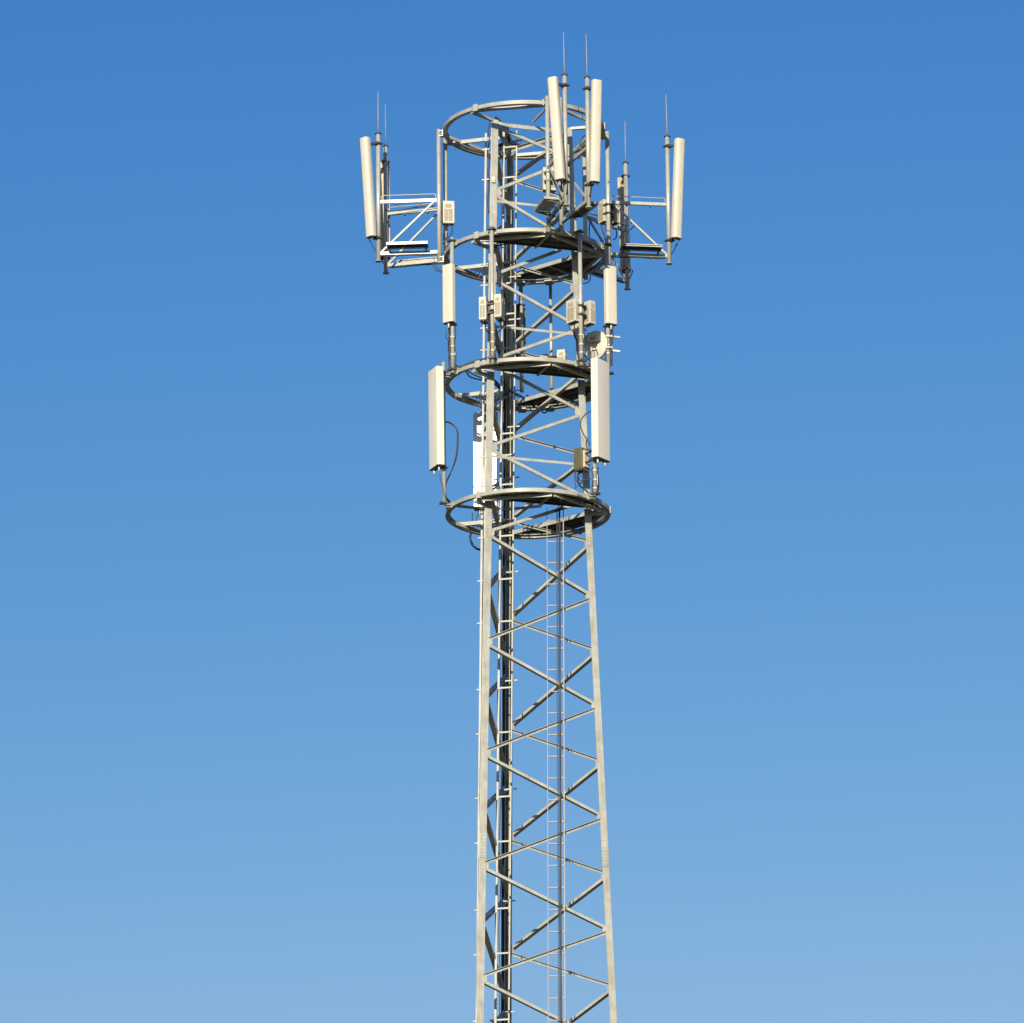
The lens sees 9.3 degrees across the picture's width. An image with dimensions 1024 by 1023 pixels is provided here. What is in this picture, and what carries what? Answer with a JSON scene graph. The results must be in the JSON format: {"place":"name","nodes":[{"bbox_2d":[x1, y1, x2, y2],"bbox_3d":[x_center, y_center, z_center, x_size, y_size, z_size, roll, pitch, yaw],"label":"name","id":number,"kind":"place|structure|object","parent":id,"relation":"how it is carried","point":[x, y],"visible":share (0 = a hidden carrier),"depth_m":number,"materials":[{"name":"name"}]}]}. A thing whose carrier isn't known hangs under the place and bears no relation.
{"place":"outdoors","nodes":[
{"label":"outdoors","id":0,"kind":"place"},
{"bbox_2d":[385,104,385,144],"bbox_3d":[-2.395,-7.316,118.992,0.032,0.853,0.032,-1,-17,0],"label":"lightning rod","id":1,"kind":"object","parent":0,"point":[385,124],"visible":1,"depth_m":118.99,"materials":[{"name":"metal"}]},
{"bbox_2d":[0,0,1023,1022],"label":"sky","id":2,"kind":"structure","parent":0,"point":[240,599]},
{"bbox_3d":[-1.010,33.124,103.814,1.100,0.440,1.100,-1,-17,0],"label":"concrete footing","id":3,"kind":"object","parent":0,"visible":0},
{"bbox_2d":[476,119,616,1022],"bbox_3d":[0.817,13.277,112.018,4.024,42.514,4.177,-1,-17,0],"label":"lattice tower","id":4,"kind":"structure","parent":3,"relation":"on","point":[485,827],"depth_m":115.03,"materials":[{"name":"metal"}]},
{"bbox_2d":[476,534,483,996],"bbox_3d":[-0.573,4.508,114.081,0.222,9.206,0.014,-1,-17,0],"label":"cable","id":5,"kind":"object","parent":4,"relation":"attached to","point":[480,738],"visible":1,"depth_m":114.20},
{"bbox_2d":[473,130,521,1022],"bbox_3d":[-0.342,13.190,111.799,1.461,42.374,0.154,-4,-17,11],"label":"access ladder","id":6,"kind":"object","parent":4,"relation":"attached to","point":[499,536],"visible":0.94,"depth_m":115.37,"materials":[{"name":"metal"}]},
{"bbox_2d":[487,121,489,212],"bbox_3d":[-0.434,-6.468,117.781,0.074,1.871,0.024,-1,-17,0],"label":"jumper cable","id":7,"kind":"object","parent":6,"relation":"attached to","point":[488,168],"visible":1,"depth_m":117.74,"materials":[{"name":"black rubber"}]},
{"bbox_2d":[498,194,501,1013],"bbox_3d":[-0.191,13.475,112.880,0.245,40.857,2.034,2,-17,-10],"label":"feeder cable","id":8,"kind":"object","parent":4,"relation":"attached to","point":[501,782],"visible":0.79,"depth_m":115.25,"materials":[{"name":"black rubber"}]},
{"bbox_2d":[499,243,504,1022],"bbox_3d":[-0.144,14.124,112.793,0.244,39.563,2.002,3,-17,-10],"label":"feeder cable","id":9,"kind":"object","parent":4,"relation":"attached to","point":[502,689],"visible":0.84,"depth_m":115.91,"materials":[{"name":"black rubber"}]},
{"bbox_2d":[500,228,505,1022],"bbox_3d":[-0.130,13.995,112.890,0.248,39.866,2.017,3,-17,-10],"label":"feeder cable","id":10,"kind":"object","parent":4,"relation":"attached to","point":[504,534],"visible":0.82,"depth_m":117.06,"materials":[{"name":"black rubber"}]},
{"bbox_2d":[503,265,505,1022],"bbox_3d":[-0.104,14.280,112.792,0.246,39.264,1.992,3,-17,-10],"label":"feeder cable","id":11,"kind":"object","parent":4,"relation":"attached to","point":[504,690],"visible":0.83,"depth_m":115.90,"materials":[{"name":"black rubber"}]},
{"bbox_2d":[503,382,507,1022],"bbox_3d":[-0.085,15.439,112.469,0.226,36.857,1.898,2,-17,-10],"label":"feeder cable","id":12,"kind":"object","parent":4,"relation":"attached to","point":[506,699],"visible":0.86,"depth_m":115.92,"materials":[{"name":"black rubber"}]},
{"bbox_2d":[505,190,511,980],"bbox_3d":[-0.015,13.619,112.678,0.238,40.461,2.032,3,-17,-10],"label":"feeder cable","id":13,"kind":"object","parent":4,"relation":"attached to","point":[509,588],"visible":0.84,"depth_m":116.20,"materials":[{"name":"black rubber"}]},
{"bbox_2d":[498,141,520,146],"bbox_3d":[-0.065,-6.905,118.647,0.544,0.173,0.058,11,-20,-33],"label":"cable bundle","id":14,"kind":"object","parent":4,"relation":"attached to","point":[510,143],"visible":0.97,"depth_m":118.66,"materials":[{"name":"black rubber"}]},
{"bbox_2d":[507,127,519,145],"bbox_3d":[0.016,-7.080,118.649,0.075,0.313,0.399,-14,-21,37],"label":"cable bundle","id":15,"kind":"object","parent":4,"relation":"attached to","point":[509,136],"visible":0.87,"depth_m":118.58,"materials":[{"name":"black rubber"}]},
{"bbox_2d":[445,357,590,411],"bbox_3d":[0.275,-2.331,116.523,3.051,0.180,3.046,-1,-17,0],"label":"ring platform","id":16,"kind":"structure","parent":4,"relation":"attached to","point":[548,366],"depth_m":115.92,"materials":[{"name":"metal"}]},
{"bbox_2d":[446,237,460,375],"bbox_3d":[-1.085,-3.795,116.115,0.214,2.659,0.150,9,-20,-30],"label":"mounting pole","id":17,"kind":"object","parent":16,"relation":"on","point":[452,241],"visible":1,"depth_m":115.93,"materials":[{"name":"metal"}]},
{"bbox_2d":[448,328,449,370],"bbox_3d":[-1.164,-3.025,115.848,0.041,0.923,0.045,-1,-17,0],"label":"jumper cable","id":18,"kind":"object","parent":17,"relation":"attached to","point":[448,349],"visible":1,"depth_m":115.83,"materials":[{"name":"black rubber"}]},
{"bbox_2d":[442,263,457,327],"bbox_3d":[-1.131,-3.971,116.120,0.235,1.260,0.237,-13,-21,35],"label":"panel antenna","id":19,"kind":"object","parent":17,"relation":"attached to","point":[448,278],"visible":1,"depth_m":116.02,"materials":[{"name":"plastic"}]},
{"bbox_2d":[449,326,450,370],"bbox_3d":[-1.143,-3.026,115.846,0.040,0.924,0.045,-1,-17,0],"label":"jumper cable","id":20,"kind":"object","parent":17,"relation":"attached to","point":[450,346],"visible":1,"depth_m":115.83,"materials":[{"name":"black rubber"}]},
{"bbox_2d":[454,325,455,370],"bbox_3d":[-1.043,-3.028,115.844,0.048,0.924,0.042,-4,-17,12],"label":"jumper cable","id":21,"kind":"object","parent":17,"relation":"attached to","point":[454,346],"visible":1,"depth_m":115.83,"materials":[{"name":"black rubber"}]},
{"bbox_2d":[450,353,486,366],"bbox_3d":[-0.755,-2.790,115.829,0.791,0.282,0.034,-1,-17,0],"label":"jumper cable","id":22,"kind":"object","parent":16,"relation":"on","point":[471,362],"visible":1,"depth_m":115.80,"materials":[{"name":"black rubber"}]},
{"bbox_2d":[466,371,499,386],"bbox_3d":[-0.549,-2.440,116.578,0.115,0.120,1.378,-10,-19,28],"label":"jumper cable","id":23,"kind":"object","parent":16,"relation":"attached to","point":[477,378],"visible":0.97,"depth_m":116.39,"materials":[{"name":"black rubber"}]},
{"bbox_2d":[487,226,498,364],"bbox_3d":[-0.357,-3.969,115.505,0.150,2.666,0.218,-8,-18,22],"label":"mounting pole","id":24,"kind":"object","parent":16,"relation":"attached to","point":[492,230],"visible":1,"depth_m":115.50,"materials":[{"name":"metal"}]},
{"bbox_2d":[479,296,493,324],"bbox_3d":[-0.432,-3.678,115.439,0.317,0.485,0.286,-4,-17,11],"label":"radio unit","id":25,"kind":"object","parent":24,"relation":"attached to","point":[484,309],"visible":1,"depth_m":115.35,"materials":[{"name":"metal"}]},
{"bbox_2d":[489,323,490,361],"bbox_3d":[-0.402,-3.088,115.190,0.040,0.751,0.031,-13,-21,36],"label":"jumper cable","id":26,"kind":"object","parent":24,"relation":"attached to","point":[489,342],"visible":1,"depth_m":115.19,"materials":[{"name":"black rubber"}]},
{"bbox_2d":[494,323,495,361],"bbox_3d":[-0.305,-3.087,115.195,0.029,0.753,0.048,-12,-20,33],"label":"jumper cable","id":27,"kind":"object","parent":24,"relation":"attached to","point":[495,340],"visible":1,"depth_m":115.20,"materials":[{"name":"black rubber"}]},
{"bbox_2d":[488,294,504,322],"bbox_3d":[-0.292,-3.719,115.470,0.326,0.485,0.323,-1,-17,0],"label":"radio unit","id":28,"kind":"object","parent":24,"relation":"attached to","point":[499,307],"visible":1,"depth_m":115.36,"materials":[{"name":"metal"}]},
{"bbox_2d":[517,281,525,412],"bbox_3d":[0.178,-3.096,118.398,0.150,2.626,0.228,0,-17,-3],"label":"mounting pole","id":29,"kind":"object","parent":16,"relation":"attached to","point":[521,409],"visible":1,"depth_m":118.51,"materials":[{"name":"metal"}]},
{"bbox_2d":[513,303,525,356],"bbox_3d":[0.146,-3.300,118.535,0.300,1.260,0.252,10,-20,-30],"label":"panel antenna","id":30,"kind":"object","parent":29,"relation":"attached to","point":[517,323],"visible":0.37,"depth_m":118.62,"materials":[{"name":"plastic"}]},
{"bbox_2d":[509,391,535,407],"bbox_3d":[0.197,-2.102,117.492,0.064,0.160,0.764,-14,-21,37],"label":"cable bundle","id":31,"kind":"object","parent":16,"relation":"on","point":[521,396],"visible":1,"depth_m":117.47,"materials":[{"name":"black rubber"}]},
{"bbox_2d":[526,395,557,413],"bbox_3d":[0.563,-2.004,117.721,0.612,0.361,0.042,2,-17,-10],"label":"jumper cable","id":32,"kind":"object","parent":16,"relation":"hanging from","point":[547,408],"visible":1,"depth_m":117.72,"materials":[{"name":"black rubber"}]},
{"bbox_2d":[544,278,555,411],"bbox_3d":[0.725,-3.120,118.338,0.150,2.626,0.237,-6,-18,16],"label":"mounting pole","id":33,"kind":"object","parent":16,"relation":"attached to","point":[550,284],"visible":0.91,"depth_m":118.46,"materials":[{"name":"metal"}]},
{"bbox_2d":[549,349,566,359],"bbox_3d":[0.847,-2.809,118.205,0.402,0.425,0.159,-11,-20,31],"label":"radio unit","id":34,"kind":"object","parent":33,"relation":"attached to","point":[561,353],"visible":0.37,"depth_m":118.14,"materials":[{"name":"metal"}]},
{"bbox_2d":[572,229,586,367],"bbox_3d":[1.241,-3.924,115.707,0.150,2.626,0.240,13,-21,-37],"label":"mounting pole","id":35,"kind":"object","parent":16,"relation":"on","point":[577,234],"visible":1,"depth_m":115.69,"materials":[{"name":"metal"}]},
{"bbox_2d":[566,298,581,325],"bbox_3d":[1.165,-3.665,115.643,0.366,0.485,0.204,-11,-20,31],"label":"radio unit","id":36,"kind":"object","parent":35,"relation":"attached to","point":[572,311],"visible":1,"depth_m":115.59,"materials":[{"name":"metal"}]},
{"bbox_2d":[577,326,578,363],"bbox_3d":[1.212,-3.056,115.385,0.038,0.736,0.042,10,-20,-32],"label":"jumper cable","id":37,"kind":"object","parent":35,"relation":"attached to","point":[578,343],"visible":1,"depth_m":115.39,"materials":[{"name":"black rubber"}]},
{"bbox_2d":[583,326,584,363],"bbox_3d":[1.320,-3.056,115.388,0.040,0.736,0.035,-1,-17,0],"label":"jumper cable","id":38,"kind":"object","parent":35,"relation":"attached to","point":[583,343],"visible":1,"depth_m":115.39,"materials":[{"name":"black rubber"}]},
{"bbox_2d":[579,300,595,327],"bbox_3d":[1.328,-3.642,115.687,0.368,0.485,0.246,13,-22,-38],"label":"radio unit","id":39,"kind":"object","parent":35,"relation":"attached to","point":[588,314],"visible":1,"depth_m":115.67,"materials":[{"name":"metal"}]},
{"bbox_2d":[598,238,613,374],"bbox_3d":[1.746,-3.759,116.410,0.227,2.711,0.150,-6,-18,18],"label":"mounting pole","id":40,"kind":"object","parent":16,"relation":"attached to","point":[606,245],"visible":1,"depth_m":116.64,"materials":[{"name":"metal"}]},
{"bbox_2d":[585,330,619,358],"bbox_3d":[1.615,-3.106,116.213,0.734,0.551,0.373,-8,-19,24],"label":"microwave dish","id":41,"kind":"object","parent":40,"relation":"attached to","point":[596,341],"visible":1,"depth_m":116.18,"materials":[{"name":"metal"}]},
{"bbox_2d":[602,265,616,329],"bbox_3d":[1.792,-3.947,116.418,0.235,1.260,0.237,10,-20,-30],"label":"panel antenna","id":42,"kind":"object","parent":40,"relation":"attached to","point":[610,296],"visible":1,"depth_m":116.31,"materials":[{"name":"plastic"}]},
{"bbox_2d":[609,329,613,360],"bbox_3d":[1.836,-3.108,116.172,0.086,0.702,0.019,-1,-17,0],"label":"jumper cable","id":43,"kind":"object","parent":40,"relation":"attached to","point":[610,343],"visible":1,"depth_m":116.16,"materials":[{"name":"black rubber"}]},
{"bbox_2d":[611,327,612,365],"bbox_3d":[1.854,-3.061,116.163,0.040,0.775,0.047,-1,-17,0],"label":"jumper cable","id":44,"kind":"object","parent":40,"relation":"attached to","point":[612,349],"visible":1,"depth_m":116.15,"materials":[{"name":"black rubber"}]},
{"bbox_2d":[444,228,604,286],"bbox_3d":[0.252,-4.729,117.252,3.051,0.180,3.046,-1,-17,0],"label":"ring platform","id":45,"kind":"structure","parent":4,"relation":"attached to","point":[561,267],"depth_m":116.83,"materials":[{"name":"metal"}]},
{"bbox_2d":[375,129,447,263],"bbox_3d":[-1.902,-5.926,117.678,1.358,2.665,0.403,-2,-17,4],"label":"outrigger frame","id":46,"kind":"object","parent":45,"relation":"attached to","point":[392,244],"visible":1,"depth_m":117.66,"materials":[{"name":"metal"}]},
{"bbox_2d":[360,137,383,239],"bbox_3d":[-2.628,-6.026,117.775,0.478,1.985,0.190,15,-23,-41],"label":"panel antenna","id":47,"kind":"object","parent":46,"relation":"attached to","point":[368,189],"visible":1,"depth_m":117.66,"materials":[{"name":"plastic"}]},
{"bbox_2d":[370,240,443,256],"bbox_3d":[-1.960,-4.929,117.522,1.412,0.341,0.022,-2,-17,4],"label":"jumper cable","id":48,"kind":"object","parent":46,"relation":"attached to","point":[404,255],"visible":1,"depth_m":117.47,"materials":[{"name":"black rubber"}]},
{"bbox_2d":[382,138,452,274],"bbox_3d":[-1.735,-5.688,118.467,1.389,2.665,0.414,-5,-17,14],"label":"outrigger frame","id":49,"kind":"object","parent":45,"relation":"attached to","point":[426,260],"visible":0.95,"depth_m":118.30,"materials":[{"name":"metal"}]},
{"bbox_2d":[380,160,389,260],"bbox_3d":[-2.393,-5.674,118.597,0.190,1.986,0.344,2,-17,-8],"label":"panel antenna","id":50,"kind":"object","parent":49,"relation":"attached to","point":[382,205],"visible":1,"depth_m":118.64,"materials":[{"name":"plastic"}]},
{"bbox_2d":[385,206,433,211],"bbox_3d":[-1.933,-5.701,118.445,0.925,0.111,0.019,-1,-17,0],"label":"jumper cable","id":51,"kind":"object","parent":49,"relation":"on","point":[407,208],"visible":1,"depth_m":118.44,"materials":[{"name":"black rubber"}]},
{"bbox_2d":[381,259,442,267],"bbox_3d":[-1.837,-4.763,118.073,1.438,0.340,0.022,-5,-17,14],"label":"jumper cable","id":52,"kind":"object","parent":49,"relation":"attached to","point":[409,265],"visible":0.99,"depth_m":118.04,"materials":[{"name":"black rubber"}]},
{"bbox_2d":[441,201,454,226],"bbox_3d":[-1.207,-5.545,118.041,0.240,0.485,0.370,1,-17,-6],"label":"radio unit","id":53,"kind":"object","parent":49,"relation":"attached to","point":[448,213],"visible":1,"depth_m":117.87,"materials":[{"name":"metal"}]},
{"bbox_2d":[494,238,526,248],"bbox_3d":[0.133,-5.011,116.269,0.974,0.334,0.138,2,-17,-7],"label":"jumper cable","id":54,"kind":"object","parent":45,"relation":"attached to","point":[496,247],"visible":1,"depth_m":116.25,"materials":[{"name":"black rubber"}]},
{"bbox_2d":[534,73,569,233],"bbox_3d":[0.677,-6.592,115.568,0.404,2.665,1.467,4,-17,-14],"label":"outrigger frame","id":55,"kind":"object","parent":45,"relation":"attached to","point":[547,202],"visible":1,"depth_m":115.32,"materials":[{"name":"metal"}]},
{"bbox_2d":[542,167,556,192],"bbox_3d":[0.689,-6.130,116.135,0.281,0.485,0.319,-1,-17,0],"label":"radio unit","id":56,"kind":"object","parent":55,"relation":"attached to","point":[553,186],"visible":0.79,"depth_m":116.12,"materials":[{"name":"metal"}]},
{"bbox_2d":[547,76,570,183],"bbox_3d":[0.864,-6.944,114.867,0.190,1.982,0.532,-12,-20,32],"label":"panel antenna","id":57,"kind":"object","parent":55,"relation":"attached to","point":[554,84],"visible":1,"depth_m":114.74,"materials":[{"name":"plastic"}]},
{"bbox_2d":[549,181,568,221],"bbox_3d":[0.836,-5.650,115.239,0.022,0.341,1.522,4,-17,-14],"label":"jumper cable","id":58,"kind":"object","parent":55,"relation":"attached to","point":[562,204],"visible":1,"depth_m":114.92,"materials":[{"name":"black rubber"}]},
{"bbox_2d":[563,32,564,72],"bbox_3d":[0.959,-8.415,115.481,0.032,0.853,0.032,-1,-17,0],"label":"lightning rod","id":59,"kind":"object","parent":55,"relation":"on","point":[563,50],"visible":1,"depth_m":115.50,"materials":[{"name":"metal"}]},
{"bbox_2d":[555,76,598,234],"bbox_3d":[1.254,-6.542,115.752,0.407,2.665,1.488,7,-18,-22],"label":"outrigger frame","id":60,"kind":"object","parent":45,"relation":"attached to","point":[590,205],"visible":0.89,"depth_m":115.33,"materials":[{"name":"metal"}]},
{"bbox_2d":[562,183,592,223],"bbox_3d":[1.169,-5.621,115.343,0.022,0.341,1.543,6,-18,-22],"label":"jumper cable","id":61,"kind":"object","parent":60,"relation":"attached to","point":[580,208],"visible":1,"depth_m":115.09,"materials":[{"name":"black rubber"}]},
{"bbox_2d":[586,39,587,75],"bbox_3d":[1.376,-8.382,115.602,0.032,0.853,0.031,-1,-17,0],"label":"lightning rod","id":62,"kind":"object","parent":60,"relation":"on","point":[586,57],"visible":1,"depth_m":115.58,"materials":[{"name":"metal"}]},
{"bbox_2d":[582,79,601,186],"bbox_3d":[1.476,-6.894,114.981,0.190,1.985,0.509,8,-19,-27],"label":"panel antenna","id":63,"kind":"object","parent":60,"relation":"attached to","point":[595,87],"visible":1,"depth_m":114.83,"materials":[{"name":"plastic"}]},
{"bbox_2d":[576,147,630,289],"bbox_3d":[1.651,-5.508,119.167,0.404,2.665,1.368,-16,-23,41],"label":"outrigger frame","id":64,"kind":"object","parent":45,"relation":"attached to","point":[599,271],"visible":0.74,"depth_m":119.10,"materials":[{"name":"metal"}]},
{"bbox_2d":[593,270,632,282],"bbox_3d":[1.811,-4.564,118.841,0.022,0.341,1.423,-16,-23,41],"label":"jumper cable","id":65,"kind":"object","parent":64,"relation":"attached to","point":[617,280],"visible":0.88,"depth_m":119.03,"materials":[{"name":"black rubber"}]},
{"bbox_2d":[617,174,631,273],"bbox_3d":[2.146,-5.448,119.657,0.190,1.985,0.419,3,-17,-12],"label":"panel antenna","id":66,"kind":"object","parent":64,"relation":"attached to","point":[620,185],"visible":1,"depth_m":119.71,"materials":[{"name":"plastic"}]},
{"bbox_2d":[600,131,672,265],"bbox_3d":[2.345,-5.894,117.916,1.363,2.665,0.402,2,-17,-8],"label":"outrigger frame","id":67,"kind":"object","parent":45,"relation":"attached to","point":[655,247],"visible":0.99,"depth_m":117.92,"materials":[{"name":"metal"}]},
{"bbox_2d":[598,199,612,224],"bbox_3d":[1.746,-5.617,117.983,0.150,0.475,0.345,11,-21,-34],"label":"radio unit","id":68,"kind":"object","parent":67,"relation":"attached to","point":[602,212],"visible":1,"depth_m":117.97,"materials":[{"name":"metal"}]},
{"bbox_2d":[603,203,618,226],"bbox_3d":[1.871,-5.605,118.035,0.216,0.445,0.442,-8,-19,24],"label":"radio unit","id":69,"kind":"object","parent":67,"relation":"attached to","point":[614,211],"visible":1,"depth_m":118.04,"materials":[{"name":"metal"}]},
{"bbox_2d":[611,243,677,258],"bbox_3d":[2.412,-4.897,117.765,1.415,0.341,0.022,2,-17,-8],"label":"jumper cable","id":70,"kind":"object","parent":67,"relation":"attached to","point":[644,257],"visible":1,"depth_m":117.72,"materials":[{"name":"black rubber"}]},
{"bbox_2d":[666,104,667,134],"bbox_3d":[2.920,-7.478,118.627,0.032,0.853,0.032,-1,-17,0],"label":"lightning rod","id":71,"kind":"object","parent":67,"relation":"on","point":[666,119],"visible":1,"depth_m":118.59,"materials":[{"name":"metal"}]},
{"bbox_2d":[662,138,684,242],"bbox_3d":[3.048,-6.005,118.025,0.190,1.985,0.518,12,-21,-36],"label":"panel antenna","id":72,"kind":"object","parent":67,"relation":"attached to","point":[678,145],"visible":1,"depth_m":117.88,"materials":[{"name":"plastic"}]},
{"bbox_2d":[443,100,605,159],"bbox_3d":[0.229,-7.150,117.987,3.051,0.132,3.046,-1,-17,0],"label":"ring platform","id":73,"kind":"structure","parent":4,"relation":"attached to","point":[475,109],"depth_m":117.33,"materials":[{"name":"metal"}]},
{"bbox_2d":[495,116,507,153],"bbox_3d":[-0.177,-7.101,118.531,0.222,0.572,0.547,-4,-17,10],"label":"cable bundle","id":74,"kind":"object","parent":73,"relation":"attached to","point":[498,119],"visible":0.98,"depth_m":118.49,"materials":[{"name":"black rubber"}]},
{"bbox_2d":[445,488,610,539],"bbox_3d":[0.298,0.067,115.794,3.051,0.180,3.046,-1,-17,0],"label":"ring platform","id":75,"kind":"structure","parent":4,"relation":"attached to","point":[551,496],"depth_m":115.30,"materials":[{"name":"metal"}]},
{"bbox_2d":[439,362,454,509],"bbox_3d":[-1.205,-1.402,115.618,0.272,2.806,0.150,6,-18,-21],"label":"mounting pole","id":76,"kind":"object","parent":75,"relation":"attached to","point":[443,501],"visible":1,"depth_m":115.43,"materials":[{"name":"metal"}]},
{"bbox_2d":[428,366,448,474],"bbox_3d":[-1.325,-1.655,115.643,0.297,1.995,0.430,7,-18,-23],"label":"panel antenna","id":77,"kind":"object","parent":76,"relation":"attached to","point":[436,415],"visible":1,"depth_m":115.51,"materials":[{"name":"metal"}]},
{"bbox_2d":[446,421,457,480],"bbox_3d":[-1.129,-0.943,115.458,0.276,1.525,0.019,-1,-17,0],"label":"jumper cable","id":78,"kind":"object","parent":76,"relation":"attached to","point":[456,449],"visible":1,"depth_m":115.52,"materials":[{"name":"black rubber"}]},
{"bbox_2d":[446,422,458,498],"bbox_3d":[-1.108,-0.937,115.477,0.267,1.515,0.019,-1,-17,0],"label":"jumper cable","id":79,"kind":"object","parent":76,"relation":"attached to","point":[456,456],"visible":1,"depth_m":115.51,"materials":[{"name":"black rubber"}]},
{"bbox_2d":[447,501,500,509],"bbox_3d":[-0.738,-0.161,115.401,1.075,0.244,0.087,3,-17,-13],"label":"jumper cable","id":80,"kind":"object","parent":75,"relation":"on","point":[473,507],"visible":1,"depth_m":115.38,"materials":[{"name":"black rubber"}]},
{"bbox_2d":[469,513,480,550],"bbox_3d":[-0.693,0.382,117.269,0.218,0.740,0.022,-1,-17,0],"label":"jumper cable","id":81,"kind":"object","parent":75,"relation":"hanging from","point":[470,535],"visible":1,"depth_m":117.22,"materials":[{"name":"black rubber"}]},
{"bbox_2d":[470,511,480,549],"bbox_3d":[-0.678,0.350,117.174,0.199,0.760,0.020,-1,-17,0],"label":"jumper cable","id":82,"kind":"object","parent":75,"relation":"hanging from","point":[471,534],"visible":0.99,"depth_m":117.12,"materials":[{"name":"black rubber"}]},
{"bbox_2d":[480,400,486,501],"bbox_3d":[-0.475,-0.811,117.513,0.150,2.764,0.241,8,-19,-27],"label":"mounting pole","id":83,"kind":"object","parent":75,"relation":"attached to","point":[484,442],"visible":0.23,"depth_m":117.67,"materials":[{"name":"metal"}]},
{"bbox_2d":[473,411,498,514],"bbox_3d":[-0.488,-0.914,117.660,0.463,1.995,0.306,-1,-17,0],"label":"panel antenna","id":84,"kind":"object","parent":83,"relation":"attached to","point":[477,432],"visible":0.32,"depth_m":117.71,"materials":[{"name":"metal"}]},
{"bbox_2d":[446,497,541,510],"bbox_3d":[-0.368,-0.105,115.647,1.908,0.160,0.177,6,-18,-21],"label":"jumper cable","id":85,"kind":"object","parent":75,"relation":"hanging from","point":[498,509],"visible":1,"depth_m":115.75,"materials":[{"name":"black rubber"}]},
{"bbox_2d":[448,499,542,507],"bbox_3d":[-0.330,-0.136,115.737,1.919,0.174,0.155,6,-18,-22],"label":"jumper cable","id":86,"kind":"object","parent":75,"relation":"hanging from","point":[506,507],"visible":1,"depth_m":115.86,"materials":[{"name":"black rubber"}]},
{"bbox_2d":[577,471,588,492],"bbox_3d":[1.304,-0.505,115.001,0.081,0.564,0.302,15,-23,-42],"label":"jumper cable","id":87,"kind":"object","parent":75,"relation":"attached to","point":[579,483],"visible":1,"depth_m":115.05,"materials":[{"name":"black rubber"}]},
{"bbox_2d":[583,351,599,500],"bbox_3d":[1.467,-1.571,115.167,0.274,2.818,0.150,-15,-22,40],"label":"mounting pole","id":88,"kind":"object","parent":75,"relation":"attached to","point":[595,493],"visible":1,"depth_m":114.83,"materials":[{"name":"metal"}]},
{"bbox_2d":[574,447,593,473],"bbox_3d":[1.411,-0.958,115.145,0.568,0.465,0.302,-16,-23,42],"label":"radio unit","id":89,"kind":"object","parent":88,"relation":"attached to","point":[582,458],"visible":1,"depth_m":115.17,"materials":[{"name":"metal"}]},
{"bbox_2d":[580,411,590,444],"bbox_3d":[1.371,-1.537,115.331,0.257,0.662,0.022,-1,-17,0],"label":"jumper cable","id":90,"kind":"object","parent":89,"relation":"attached to","point":[581,427],"visible":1,"depth_m":115.33,"materials":[{"name":"black rubber"}]},
{"bbox_2d":[591,467,593,492],"bbox_3d":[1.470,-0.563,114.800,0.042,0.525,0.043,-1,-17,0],"label":"jumper cable","id":91,"kind":"object","parent":88,"relation":"attached to","point":[593,479],"visible":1,"depth_m":114.80,"materials":[{"name":"black rubber"}]},
{"bbox_2d":[592,469,597,488],"bbox_3d":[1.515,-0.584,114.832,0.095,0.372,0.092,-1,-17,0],"label":"cable strap","id":92,"kind":"object","parent":88,"relation":"attached to","point":[595,479],"visible":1,"depth_m":114.82,"materials":[{"name":"white plastic"}]},
{"bbox_2d":[589,358,609,466],"bbox_3d":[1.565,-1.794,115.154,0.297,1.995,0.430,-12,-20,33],"label":"panel antenna","id":93,"kind":"object","parent":88,"relation":"attached to","point":[600,412],"visible":1,"depth_m":115.03,"materials":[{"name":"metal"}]},
{"bbox_2d":[547,507,564,1022],"bbox_3d":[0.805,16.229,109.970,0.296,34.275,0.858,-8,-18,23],"label":"cable ladder","id":94,"kind":"object","parent":4,"relation":"attached to","point":[563,843],"visible":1,"depth_m":113.81,"materials":[{"name":"metal"}]},
{"bbox_2d":[556,506,558,1022],"bbox_3d":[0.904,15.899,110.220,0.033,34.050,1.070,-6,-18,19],"label":"feeder cable","id":95,"kind":"object","parent":94,"relation":"attached to","point":[557,801],"visible":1,"depth_m":113.57,"materials":[{"name":"black rubber"}]},
{"bbox_2d":[557,506,559,1022],"bbox_3d":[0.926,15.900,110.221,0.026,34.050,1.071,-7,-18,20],"label":"feeder cable","id":96,"kind":"object","parent":94,"relation":"attached to","point":[558,786],"visible":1,"depth_m":113.71,"materials":[{"name":"black rubber"}]},
{"bbox_2d":[558,506,561,1022],"bbox_3d":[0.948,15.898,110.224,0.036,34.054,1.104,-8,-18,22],"label":"feeder cable","id":97,"kind":"object","parent":94,"relation":"attached to","point":[559,764],"visible":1,"depth_m":113.71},
{"bbox_2d":[560,506,562,1022],"bbox_3d":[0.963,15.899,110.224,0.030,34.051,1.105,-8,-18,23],"label":"feeder cable","id":98,"kind":"object","parent":94,"relation":"attached to","point":[560,757],"visible":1,"depth_m":114.03,"materials":[{"name":"black rubber"}]}
]}

